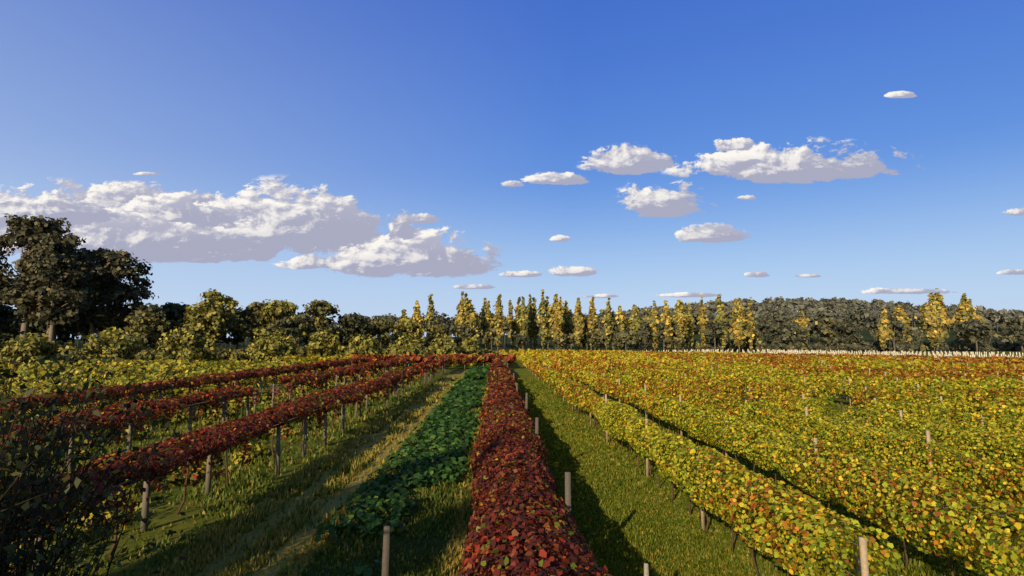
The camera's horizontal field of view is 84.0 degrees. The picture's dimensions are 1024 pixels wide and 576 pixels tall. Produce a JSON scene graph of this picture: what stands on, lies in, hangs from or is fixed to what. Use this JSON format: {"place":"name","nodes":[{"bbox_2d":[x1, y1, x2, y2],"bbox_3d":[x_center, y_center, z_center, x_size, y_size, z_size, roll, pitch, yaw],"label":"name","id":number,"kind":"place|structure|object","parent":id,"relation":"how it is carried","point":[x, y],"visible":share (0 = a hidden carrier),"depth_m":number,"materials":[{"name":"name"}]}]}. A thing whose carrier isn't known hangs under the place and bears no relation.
{"place":"outdoors","nodes":[
{"label":"outdoors","id":0,"kind":"place"},
{"bbox_2d":[0,179,140,228],"bbox_3d":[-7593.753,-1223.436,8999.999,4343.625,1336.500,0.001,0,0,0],"label":"cloud","id":1,"kind":"structure","parent":0,"point":[54,204],"depth_m":9000.00,"materials":[{"name":"white"}]},
{"bbox_2d":[0,209,268,262],"bbox_3d":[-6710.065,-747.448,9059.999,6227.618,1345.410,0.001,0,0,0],"label":"cloud","id":2,"kind":"structure","parent":0,"point":[152,239],"depth_m":9060.00,"materials":[{"name":"white"}]},
{"bbox_2d":[68,181,215,208],"bbox_3d":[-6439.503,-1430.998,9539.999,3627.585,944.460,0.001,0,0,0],"label":"cloud","id":3,"kind":"structure","parent":0,"point":[111,195],"depth_m":9540.00,"materials":[{"name":"white"}]},
{"bbox_2d":[0,356,348,421],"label":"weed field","id":4,"kind":"structure","parent":0,"point":[157,370],"depth_m":59.15,"materials":[{"name":"green plant"}]},
{"bbox_2d":[103,191,253,229],"bbox_3d":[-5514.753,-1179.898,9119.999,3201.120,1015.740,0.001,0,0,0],"label":"cloud","id":5,"kind":"structure","parent":0,"point":[177,207],"depth_m":9120.00,"materials":[{"name":"white"}]},
{"bbox_2d":[183,247,284,262],"bbox_3d":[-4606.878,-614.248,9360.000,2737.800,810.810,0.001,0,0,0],"label":"cloud","id":6,"kind":"structure","parent":0,"point":[265,256],"depth_m":9360.00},
{"bbox_2d":[193,177,421,254],"bbox_3d":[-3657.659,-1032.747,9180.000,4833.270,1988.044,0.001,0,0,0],"label":"cloud","id":7,"kind":"structure","parent":0,"point":[322,220],"depth_m":9180.00,"materials":[{"name":"white"}]},
{"bbox_2d":[275,253,339,268],"bbox_3d":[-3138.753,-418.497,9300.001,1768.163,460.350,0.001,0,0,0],"label":"cloud","id":8,"kind":"structure","parent":0,"point":[309,261],"depth_m":9300.00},
{"bbox_2d":[155,369,466,575],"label":"lane grass","id":9,"kind":"structure","parent":0,"point":[448,376],"depth_m":15.41,"materials":[{"name":"plant"}]},
{"bbox_2d":[145,376,486,575],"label":"grass blades","id":10,"kind":"object","parent":9,"relation":"on","point":[222,541],"visible":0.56,"depth_m":14.12,"materials":[{"name":"plant"}]},
{"bbox_2d":[197,369,462,575],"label":"wheel track","id":11,"kind":"structure","parent":9,"relation":"on","point":[307,495],"depth_m":15.21,"materials":[{"name":"soil"}]},
{"bbox_2d":[254,369,468,575],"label":"wheel track","id":12,"kind":"structure","parent":0,"point":[351,486],"depth_m":15.58,"materials":[{"name":"soil"}]},
{"bbox_2d":[301,378,486,575],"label":"grass","id":13,"kind":"structure","parent":0,"point":[420,553],"depth_m":12.43,"materials":[{"name":"plant"}]},
{"bbox_2d":[308,364,489,575],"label":"crop row","id":14,"kind":"object","parent":13,"relation":"on","point":[458,402],"visible":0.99,"depth_m":19.43,"materials":[{"name":"green plant"}]},
{"bbox_2d":[318,223,502,277],"bbox_3d":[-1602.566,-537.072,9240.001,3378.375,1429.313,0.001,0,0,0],"label":"cloud","id":15,"kind":"structure","parent":0,"point":[423,253],"depth_m":9240.00,"materials":[{"name":"white"}]},
{"bbox_2d":[0,318,1022,348],"bbox_3d":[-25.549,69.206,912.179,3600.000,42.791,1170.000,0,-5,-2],"label":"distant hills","id":16,"kind":"structure","parent":0,"point":[866,335],"depth_m":484.30,"materials":[{"name":"plant"}]},
{"bbox_2d":[58,306,891,348],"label":"forest","id":17,"kind":"object","parent":16,"relation":"on","point":[764,322],"visible":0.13,"depth_m":352.25,"materials":[{"name":"green plant"}]},
{"bbox_2d":[0,0,1023,338],"label":"sky","id":18,"kind":"structure","parent":0,"point":[416,107],"materials":[{"name":"blue"}]},
{"bbox_2d":[5,349,1023,575],"bbox_3d":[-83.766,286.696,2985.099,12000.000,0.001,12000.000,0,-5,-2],"label":"ground","id":19,"kind":"structure","parent":0,"point":[161,518],"depth_m":15.52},
{"bbox_2d":[0,315,46,344],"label":"broadleaf tree","id":20,"kind":"object","parent":19,"relation":"on","point":[12,322],"visible":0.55,"depth_m":132.09,"materials":[{"name":"green plant"}]},
{"bbox_2d":[0,330,64,365],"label":"bush","id":21,"kind":"object","parent":19,"relation":"on","point":[48,351],"visible":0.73,"depth_m":93.68,"materials":[{"name":"green plant"}]},
{"bbox_2d":[0,213,83,341],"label":"tree","id":22,"kind":"object","parent":19,"relation":"on","point":[21,228],"visible":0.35,"depth_m":129.42,"materials":[{"name":"green plant"}]},
{"bbox_2d":[1,251,98,341],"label":"tree","id":23,"kind":"object","parent":19,"relation":"on","point":[42,291],"visible":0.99,"depth_m":116.18,"materials":[{"name":"green plant"}]},
{"bbox_2d":[2,230,97,335],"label":"tree","id":24,"kind":"object","parent":19,"relation":"on","point":[55,242],"visible":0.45,"depth_m":122.59,"materials":[{"name":"green plant"}]},
{"bbox_2d":[45,314,98,345],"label":"broadleaf tree","id":25,"kind":"object","parent":19,"relation":"on","point":[63,335],"visible":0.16,"depth_m":154.74,"materials":[{"name":"green plant"}]},
{"bbox_2d":[74,247,132,345],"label":"tree","id":26,"kind":"object","parent":19,"relation":"on","point":[87,317],"visible":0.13,"depth_m":142.21,"materials":[{"name":"green plant"}]},
{"bbox_2d":[79,326,142,361],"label":"bush","id":27,"kind":"object","parent":19,"relation":"on","point":[99,344],"visible":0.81,"depth_m":96.02,"materials":[{"name":"green plant"}]},
{"bbox_2d":[0,309,228,575],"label":"twig shrub","id":28,"kind":"object","parent":19,"relation":"on","point":[44,460],"visible":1,"depth_m":6.78,"materials":[{"name":"green plant"}]},
{"bbox_2d":[87,249,158,331],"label":"tree","id":29,"kind":"object","parent":19,"relation":"on","point":[120,264],"visible":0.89,"depth_m":132.30,"materials":[{"name":"green plant"}]},
{"bbox_2d":[121,311,170,349],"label":"broadleaf","id":30,"kind":"object","parent":19,"relation":"on","point":[139,321],"visible":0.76,"depth_m":118.42,"materials":[{"name":"green plant"}]},
{"bbox_2d":[124,303,175,349],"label":"broadleaf","id":31,"kind":"object","parent":19,"relation":"on","point":[155,308],"visible":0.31,"depth_m":128.72,"materials":[{"name":"green plant"}]},
{"bbox_2d":[160,302,190,335],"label":"broadleaf","id":32,"kind":"object","parent":19,"relation":"on","point":[175,312],"visible":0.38,"depth_m":145.50,"materials":[{"name":"green plant"}]},
{"bbox_2d":[0,356,368,422],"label":"vine row","id":33,"kind":"object","parent":19,"relation":"on","point":[192,382],"visible":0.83,"depth_m":37.58,"materials":[{"name":"red plant"}]},
{"bbox_2d":[149,326,219,361],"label":"bush","id":34,"kind":"object","parent":19,"relation":"on","point":[171,347],"visible":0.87,"depth_m":98.10,"materials":[{"name":"green plant"}]},
{"bbox_2d":[0,357,409,485],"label":"vine row","id":35,"kind":"object","parent":19,"relation":"on","point":[191,400],"visible":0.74,"depth_m":26.63,"materials":[{"name":"red plant"}]},
{"bbox_2d":[181,288,238,341],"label":"broadleaf","id":36,"kind":"object","parent":19,"relation":"on","point":[214,319],"visible":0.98,"depth_m":122.99,"materials":[{"name":"green plant"}]},
{"bbox_2d":[5,381,430,575],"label":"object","id":37,"kind":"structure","parent":19,"relation":"on","point":[251,470],"depth_m":19.90,"materials":[{"name":"plant"}]},
{"bbox_2d":[2,367,434,574],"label":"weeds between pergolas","id":38,"kind":"object","parent":19,"relation":"on","point":[261,450],"visible":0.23,"depth_m":25.80,"materials":[{"name":"green plant"}]},
{"bbox_2d":[0,356,450,567],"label":"vine row","id":39,"kind":"object","parent":19,"relation":"on","point":[185,452],"visible":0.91,"depth_m":15.91,"materials":[{"name":"red plant"}]},
{"bbox_2d":[214,307,261,348],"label":"broadleaf","id":40,"kind":"object","parent":19,"relation":"on","point":[236,339],"visible":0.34,"depth_m":145.68,"materials":[{"name":"green plant"}]},
{"bbox_2d":[228,301,271,342],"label":"broadleaf","id":41,"kind":"object","parent":19,"relation":"on","point":[245,331],"visible":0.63,"depth_m":131.66,"materials":[{"name":"green plant"}]},
{"bbox_2d":[29,342,501,362],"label":"thicket","id":42,"kind":"object","parent":19,"relation":"on","point":[228,353],"visible":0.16,"depth_m":116.31,"materials":[{"name":"green plant"}]},
{"bbox_2d":[246,330,300,360],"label":"bush","id":43,"kind":"object","parent":19,"relation":"on","point":[273,347],"visible":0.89,"depth_m":100.93,"materials":[{"name":"green plant"}]},
{"bbox_2d":[253,299,305,338],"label":"broadleaf","id":44,"kind":"object","parent":19,"relation":"on","point":[274,310],"visible":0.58,"depth_m":127.65,"materials":[{"name":"green plant"}]},
{"bbox_2d":[263,314,309,346],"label":"broadleaf","id":45,"kind":"object","parent":19,"relation":"on","point":[296,326],"visible":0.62,"depth_m":121.66,"materials":[{"name":"green plant"}]},
{"bbox_2d":[302,299,339,340],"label":"broadleaf","id":46,"kind":"object","parent":19,"relation":"on","point":[318,310],"visible":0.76,"depth_m":133.74,"materials":[{"name":"green plant"}]},
{"bbox_2d":[302,331,346,360],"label":"bush","id":47,"kind":"object","parent":19,"relation":"on","point":[322,345],"visible":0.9,"depth_m":103.75,"materials":[{"name":"green plant"}]},
{"bbox_2d":[334,312,373,345],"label":"broadleaf","id":48,"kind":"object","parent":19,"relation":"on","point":[348,320],"visible":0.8,"depth_m":139.20,"materials":[{"name":"green plant"}]},
{"bbox_2d":[342,332,384,355],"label":"bush","id":49,"kind":"object","parent":19,"relation":"on","point":[358,346],"visible":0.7,"depth_m":105.10,"materials":[{"name":"green plant"}]},
{"bbox_2d":[364,318,396,347],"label":"broadleaf","id":50,"kind":"object","parent":19,"relation":"on","point":[382,329],"visible":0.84,"depth_m":147.48,"materials":[{"name":"green plant"}]},
{"bbox_2d":[281,349,508,365],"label":"yellow vine rows","id":51,"kind":"object","parent":19,"relation":"on","point":[313,358],"visible":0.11,"depth_m":100.08,"materials":[{"name":"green plant"}]},
{"bbox_2d":[386,333,422,364],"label":"bush","id":52,"kind":"object","parent":19,"relation":"on","point":[405,346],"visible":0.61,"depth_m":109.97,"materials":[{"name":"green plant"}]},
{"bbox_2d":[392,318,426,345],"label":"broadleaf","id":53,"kind":"object","parent":19,"relation":"on","point":[408,328],"visible":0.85,"depth_m":156.35,"materials":[{"name":"green plant"}]},
{"bbox_2d":[349,353,515,369],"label":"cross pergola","id":54,"kind":"object","parent":19,"relation":"on","point":[476,358],"visible":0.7,"depth_m":91.02,"materials":[{"name":"red plant"}]},
{"bbox_2d":[424,322,451,346],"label":"broadleaf","id":55,"kind":"object","parent":19,"relation":"on","point":[441,328],"visible":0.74,"depth_m":162.92,"materials":[{"name":"green plant"}]},
{"bbox_2d":[427,333,459,354],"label":"bush","id":56,"kind":"object","parent":19,"relation":"on","point":[442,345],"visible":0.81,"depth_m":115.50,"materials":[{"name":"green plant"}]},
{"bbox_2d":[454,291,465,338],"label":"poplar","id":57,"kind":"object","parent":19,"relation":"on","point":[459,318],"visible":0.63,"depth_m":249.25,"materials":[{"name":"yellow plant"}]},
{"bbox_2d":[449,324,477,346],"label":"broadleaf","id":58,"kind":"object","parent":19,"relation":"on","point":[469,331],"visible":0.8,"depth_m":170.02,"materials":[{"name":"green plant"}]},
{"bbox_2d":[455,335,484,354],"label":"bush","id":59,"kind":"object","parent":19,"relation":"on","point":[471,346],"visible":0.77,"depth_m":123.24,"materials":[{"name":"green plant"}]},
{"bbox_2d":[491,294,504,351],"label":"poplar","id":60,"kind":"object","parent":19,"relation":"on","point":[498,319],"visible":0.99,"depth_m":254.10,"materials":[{"name":"yellow plant"}]},
{"bbox_2d":[506,300,516,348],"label":"poplar","id":61,"kind":"object","parent":19,"relation":"on","point":[511,324],"visible":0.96,"depth_m":272.85,"materials":[{"name":"yellow plant"}]},
{"bbox_2d":[515,296,530,348],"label":"poplar","id":62,"kind":"object","parent":19,"relation":"on","point":[523,320],"visible":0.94,"depth_m":263.55,"materials":[{"name":"yellow plant"}]},
{"bbox_2d":[527,294,535,348],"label":"poplar","id":63,"kind":"object","parent":19,"relation":"on","point":[531,329],"visible":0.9,"depth_m":274.05,"materials":[{"name":"green plant"}]},
{"bbox_2d":[457,358,611,575],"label":"vine row","id":64,"kind":"object","parent":19,"relation":"on","point":[511,459],"visible":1,"depth_m":10.05,"materials":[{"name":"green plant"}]},
{"bbox_2d":[505,359,570,554],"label":"wooden posts","id":65,"kind":"object","parent":19,"relation":"on","point":[568,488],"visible":0.38,"depth_m":10.30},
{"bbox_2d":[534,289,549,349],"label":"poplar","id":66,"kind":"object","parent":19,"relation":"on","point":[542,320],"visible":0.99,"depth_m":262.95,"materials":[{"name":"yellow plant"}]},
{"bbox_2d":[548,294,564,349],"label":"poplar","id":67,"kind":"object","parent":19,"relation":"on","point":[556,310],"visible":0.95,"depth_m":261.76,"materials":[{"name":"yellow plant"}]},
{"bbox_2d":[572,297,584,349],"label":"poplar","id":68,"kind":"object","parent":19,"relation":"on","point":[578,321],"visible":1,"depth_m":263.69,"materials":[{"name":"yellow plant"}]},
{"bbox_2d":[602,298,613,349],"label":"poplar","id":69,"kind":"object","parent":19,"relation":"on","point":[607,322],"visible":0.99,"depth_m":257.48,"materials":[{"name":"yellow plant"}]},
{"bbox_2d":[627,304,640,350],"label":"poplar","id":70,"kind":"object","parent":19,"relation":"on","point":[634,322],"visible":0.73,"depth_m":263.33,"materials":[{"name":"yellow plant"}]},
{"bbox_2d":[636,312,652,350],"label":"poplar tree","id":71,"kind":"object","parent":19,"relation":"on","point":[643,332],"visible":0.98,"depth_m":257.80,"materials":[{"name":"green plant"}]},
{"bbox_2d":[647,300,661,350],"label":"poplar","id":72,"kind":"object","parent":19,"relation":"on","point":[653,320],"visible":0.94,"depth_m":264.63,"materials":[{"name":"yellow plant"}]},
{"bbox_2d":[675,300,688,350],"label":"poplar","id":73,"kind":"object","parent":19,"relation":"on","point":[681,321],"visible":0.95,"depth_m":246.59,"materials":[{"name":"yellow plant"}]},
{"bbox_2d":[509,348,1023,575],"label":"vine row","id":74,"kind":"object","parent":19,"relation":"on","point":[697,388],"visible":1,"depth_m":15.08,"materials":[{"name":"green plant"}]},
{"bbox_2d":[765,323,794,342],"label":"tree","id":75,"kind":"object","parent":19,"relation":"on","point":[783,333],"visible":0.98,"depth_m":262.95,"materials":[{"name":"green plant"}]},
{"bbox_2d":[782,322,809,343],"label":"tree","id":76,"kind":"object","parent":19,"relation":"on","point":[800,335],"visible":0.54,"depth_m":269.62,"materials":[{"name":"green plant"}]},
{"bbox_2d":[568,349,1023,412],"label":"vine row","id":77,"kind":"object","parent":19,"relation":"on","point":[998,390],"visible":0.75,"depth_m":43.85,"materials":[{"name":"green plant"}]},
{"bbox_2d":[575,400,1023,575],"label":"grass blades","id":78,"kind":"object","parent":19,"relation":"on","point":[964,570],"depth_m":14.20,"materials":[{"name":"plant"}]},
{"bbox_2d":[811,317,837,350],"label":"tree","id":79,"kind":"object","parent":19,"relation":"on","point":[826,333],"visible":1,"depth_m":264.16,"materials":[{"name":"green plant"}]},
{"bbox_2d":[648,350,1023,378],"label":"vine row","id":80,"kind":"object","parent":19,"relation":"on","point":[960,368],"visible":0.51,"depth_m":70.41,"materials":[{"name":"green plant"}]},
{"bbox_2d":[833,320,862,344],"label":"tree","id":81,"kind":"object","parent":19,"relation":"on","point":[850,332],"visible":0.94,"depth_m":269.17,"materials":[{"name":"green plant"}]},
{"bbox_2d":[693,338,1023,351],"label":"hedge bushes","id":82,"kind":"object","parent":19,"relation":"on","point":[914,345],"visible":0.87,"depth_m":267.21,"materials":[{"name":"green plant"}]},
{"bbox_2d":[873,309,893,350],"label":"tree","id":83,"kind":"object","parent":19,"relation":"on","point":[884,333],"visible":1,"depth_m":258.06,"materials":[{"name":"yellow plant"}]},
{"bbox_2d":[757,352,1023,365],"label":"vine row","id":84,"kind":"object","parent":19,"relation":"on","point":[1003,361],"visible":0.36,"depth_m":89.32,"materials":[{"name":"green plant"}]},
{"bbox_2d":[887,317,906,350],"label":"tree","id":85,"kind":"object","parent":19,"relation":"on","point":[897,327],"visible":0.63,"depth_m":265.59,"materials":[{"name":"green plant"}]},
{"bbox_2d":[890,304,916,343],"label":"tree","id":86,"kind":"object","parent":19,"relation":"on","point":[900,314],"visible":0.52,"depth_m":273.49,"materials":[{"name":"yellow plant"}]},
{"bbox_2d":[809,327,1016,343],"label":"trees","id":87,"kind":"object","parent":19,"relation":"on","point":[915,332],"visible":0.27,"depth_m":395.64,"materials":[{"name":"green plant"}]},
{"bbox_2d":[918,293,945,350],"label":"tree","id":88,"kind":"object","parent":19,"relation":"on","point":[931,320],"visible":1,"depth_m":266.00,"materials":[{"name":"yellow plant"}]},
{"bbox_2d":[933,288,955,342],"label":"tree","id":89,"kind":"object","parent":19,"relation":"on","point":[947,321],"visible":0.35,"depth_m":272.47,"materials":[{"name":"yellow plant"}]},
{"bbox_2d":[955,293,981,344],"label":"tree","id":90,"kind":"object","parent":19,"relation":"on","point":[963,310],"visible":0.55,"depth_m":271.79,"materials":[{"name":"yellow plant"}]},
{"bbox_2d":[952,318,995,351],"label":"tree","id":91,"kind":"object","parent":19,"relation":"on","point":[973,328],"visible":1,"depth_m":253.57,"materials":[{"name":"green plant"}]},
{"bbox_2d":[999,317,1023,351],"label":"tree","id":92,"kind":"object","parent":19,"relation":"on","point":[1016,331],"visible":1,"depth_m":257.50,"materials":[{"name":"green plant"}]},
{"bbox_2d":[521,172,587,184],"bbox_3d":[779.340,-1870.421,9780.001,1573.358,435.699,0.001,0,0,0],"label":"cloud","id":93,"kind":"structure","parent":0,"point":[565,178],"depth_m":9780.00,"materials":[{"name":"white"}]},
{"bbox_2d":[548,266,596,276],"bbox_3d":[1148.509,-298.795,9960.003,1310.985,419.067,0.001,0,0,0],"label":"cloud","id":94,"kind":"structure","parent":0,"point":[582,271],"depth_m":9960.00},
{"bbox_2d":[578,143,677,174],"bbox_3d":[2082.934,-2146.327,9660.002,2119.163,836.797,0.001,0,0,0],"label":"cloud","id":95,"kind":"structure","parent":0,"point":[624,159],"depth_m":9660.00,"materials":[{"name":"white"}]},
{"bbox_2d":[510,369,779,575],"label":"lane grass","id":96,"kind":"structure","parent":0,"point":[522,373],"depth_m":15.23,"materials":[{"name":"plant"}]},
{"bbox_2d":[617,181,716,217],"bbox_3d":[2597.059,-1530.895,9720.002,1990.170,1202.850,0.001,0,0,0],"label":"cloud","id":97,"kind":"structure","parent":0,"point":[649,202],"depth_m":9720.00,"materials":[{"name":"white"}]},
{"bbox_2d":[657,292,716,297],"bbox_3d":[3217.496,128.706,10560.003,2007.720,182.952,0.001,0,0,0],"label":"cloud","id":98,"kind":"structure","parent":0,"point":[685,294],"depth_m":10560.00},
{"bbox_2d":[697,296,708,348],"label":"poplar","id":99,"kind":"object","parent":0,"point":[703,319],"visible":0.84,"depth_m":261.52,"materials":[{"name":"yellow plant"}]},
{"bbox_2d":[674,223,749,242],"bbox_3d":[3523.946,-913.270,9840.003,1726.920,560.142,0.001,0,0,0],"label":"cloud","id":100,"kind":"structure","parent":0,"point":[715,233],"depth_m":9840.00,"materials":[{"name":"white"}]},
{"bbox_2d":[714,137,757,151],"bbox_3d":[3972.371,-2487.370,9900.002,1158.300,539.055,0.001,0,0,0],"label":"cloud","id":101,"kind":"structure","parent":0,"point":[737,144],"depth_m":9900.00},
{"bbox_2d":[664,138,918,183],"bbox_3d":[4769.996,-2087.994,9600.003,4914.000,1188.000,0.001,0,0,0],"label":"cloud","id":102,"kind":"structure","parent":0,"point":[761,162],"depth_m":9600.00,"materials":[{"name":"white"}]},
{"bbox_2d":[573,296,1023,335],"bbox_3d":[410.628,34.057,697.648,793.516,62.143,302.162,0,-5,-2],"label":"forest hill","id":103,"kind":"structure","parent":0,"point":[842,306],"depth_m":647.97,"materials":[{"name":"green plant"}]},
{"bbox_2d":[704,351,1023,356],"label":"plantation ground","id":104,"kind":"structure","parent":0,"point":[898,353],"depth_m":201.92,"materials":[{"name":"green plant"}]},
{"bbox_2d":[703,320,725,351],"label":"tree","id":105,"kind":"object","parent":104,"relation":"on","point":[712,332],"visible":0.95,"depth_m":252.40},
{"bbox_2d":[713,294,727,351],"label":"poplar","id":106,"kind":"object","parent":104,"relation":"on","point":[721,316],"visible":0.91,"depth_m":251.19,"materials":[{"name":"yellow plant"}]},
{"bbox_2d":[728,298,745,351],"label":"poplar","id":107,"kind":"object","parent":104,"relation":"on","point":[737,324],"visible":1,"depth_m":246.49,"materials":[{"name":"yellow plant"}]},
{"bbox_2d":[746,299,755,351],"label":"poplar","id":108,"kind":"object","parent":104,"relation":"on","point":[751,321],"visible":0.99,"depth_m":249.65,"materials":[{"name":"yellow plant"}]},
{"bbox_2d":[596,348,1022,357],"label":"vine row","id":109,"kind":"object","parent":104,"relation":"on","point":[893,353],"visible":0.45,"depth_m":191.12,"materials":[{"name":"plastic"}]},
{"bbox_2d":[861,287,954,293],"bbox_3d":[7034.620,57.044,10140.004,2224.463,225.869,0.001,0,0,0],"label":"cloud","id":110,"kind":"structure","parent":0,"point":[876,290],"depth_m":10140.00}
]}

